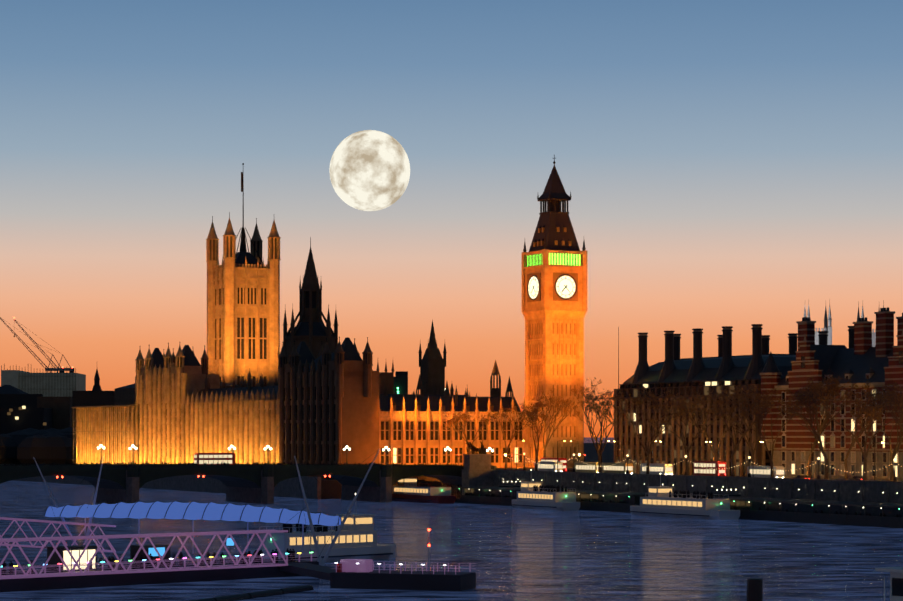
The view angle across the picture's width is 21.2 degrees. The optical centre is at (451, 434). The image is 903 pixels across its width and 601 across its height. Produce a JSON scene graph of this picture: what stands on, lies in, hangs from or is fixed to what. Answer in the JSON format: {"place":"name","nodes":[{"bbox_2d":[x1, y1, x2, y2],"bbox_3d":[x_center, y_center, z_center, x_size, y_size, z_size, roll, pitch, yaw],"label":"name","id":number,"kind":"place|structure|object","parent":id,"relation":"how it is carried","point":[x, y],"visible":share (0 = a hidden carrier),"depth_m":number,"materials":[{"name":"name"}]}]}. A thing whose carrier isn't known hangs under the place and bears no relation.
{"place":"outdoors","nodes":[
{"label":"outdoors","id":0,"kind":"place"},
{"bbox_2d":[0,317,114,463],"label":"background buildings","id":1,"kind":"structure","parent":0,"point":[36,416],"depth_m":1139.39,"materials":[{"name":"grey"}]},
{"bbox_2d":[71,155,586,479],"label":"palace","id":2,"kind":"structure","parent":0,"point":[314,391],"depth_m":751.25,"materials":[{"name":"stone"}]},
{"bbox_2d":[0,437,902,600],"bbox_3d":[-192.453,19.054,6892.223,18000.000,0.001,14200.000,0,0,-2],"label":"water","id":3,"kind":"structure","parent":0,"point":[514,554],"depth_m":390.85,"materials":[{"name":"blue liquid"}]},
{"bbox_2d":[0,448,475,591],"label":"pier","id":4,"kind":"structure","parent":3,"relation":"in","point":[74,565],"depth_m":308.71,"materials":[{"name":"white"}]},
{"bbox_2d":[249,494,395,561],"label":"boat","id":5,"kind":"object","parent":3,"relation":"on","point":[357,539],"visible":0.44,"depth_m":359.27,"materials":[{"name":"white"}]},
{"bbox_2d":[190,578,762,600],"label":"boom and pile","id":6,"kind":"object","parent":3,"relation":"in","point":[754,589],"visible":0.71,"depth_m":274.48,"materials":[{"name":"black metal"}]},
{"bbox_2d":[392,469,902,528],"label":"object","id":7,"kind":"structure","parent":3,"relation":"in","point":[660,501],"depth_m":554.99,"materials":[{"name":"grey"}]},
{"bbox_2d":[875,567,902,600],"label":"boat","id":8,"kind":"object","parent":3,"relation":"on","point":[896,583],"visible":1,"depth_m":221.53,"materials":[{"name":"white metal"}]},
{"bbox_2d":[0,0,902,436],"label":"sky","id":9,"kind":"structure","parent":0,"point":[738,164],"materials":[{"name":"blue"}]},
{"bbox_2d":[329,130,409,210],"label":"moon","id":10,"kind":"object","parent":9,"relation":"in","point":[369,170],"visible":1,"depth_m":5919.85,"materials":[{"name":"white stone"}]},
{"bbox_2d":[14,443,902,503],"bbox_3d":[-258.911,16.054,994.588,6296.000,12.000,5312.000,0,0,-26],"label":"embankment wall","id":11,"kind":"structure","parent":0,"point":[789,488],"depth_m":616.79,"materials":[{"name":"stone"}]},
{"bbox_2d":[0,445,495,503],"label":"bridge","id":12,"kind":"structure","parent":11,"relation":"on","point":[256,483],"depth_m":658.46,"materials":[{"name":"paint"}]},
{"bbox_2d":[394,371,407,393],"bbox_3d":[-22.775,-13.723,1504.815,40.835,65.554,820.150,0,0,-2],"label":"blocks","id":13,"kind":"structure","parent":11,"relation":"on","point":[401,381],"depth_m":1144.72,"materials":[{"name":"grey"}]},
{"bbox_2d":[38,453,861,479],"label":"vehicles","id":14,"kind":"object","parent":11,"relation":"on","point":[708,468],"visible":0.65,"depth_m":629.56,"materials":[{"name":"white metal"}]},
{"bbox_2d":[462,438,492,494],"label":"statue","id":15,"kind":"object","parent":11,"relation":"on","point":[477,470],"visible":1,"depth_m":678.32,"materials":[{"name":"stone"}]},
{"bbox_2d":[440,374,902,480],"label":"bare trees","id":16,"kind":"object","parent":11,"relation":"on","point":[826,392],"visible":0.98,"depth_m":591.83,"materials":[{"name":"brown plant"}]},
{"bbox_2d":[760,307,902,480],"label":"building","id":17,"kind":"structure","parent":11,"relation":"on","point":[861,362],"depth_m":606.29,"materials":[{"name":"brick"}]},
{"bbox_2d":[803,300,883,346],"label":"towers","id":18,"kind":"structure","parent":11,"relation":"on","point":[828,324],"depth_m":1071.21,"materials":[{"name":"stone"}]},
{"bbox_2d":[610,324,853,476],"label":"building","id":19,"kind":"structure","parent":0,"point":[697,373],"depth_m":665.66,"materials":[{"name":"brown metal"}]}
]}

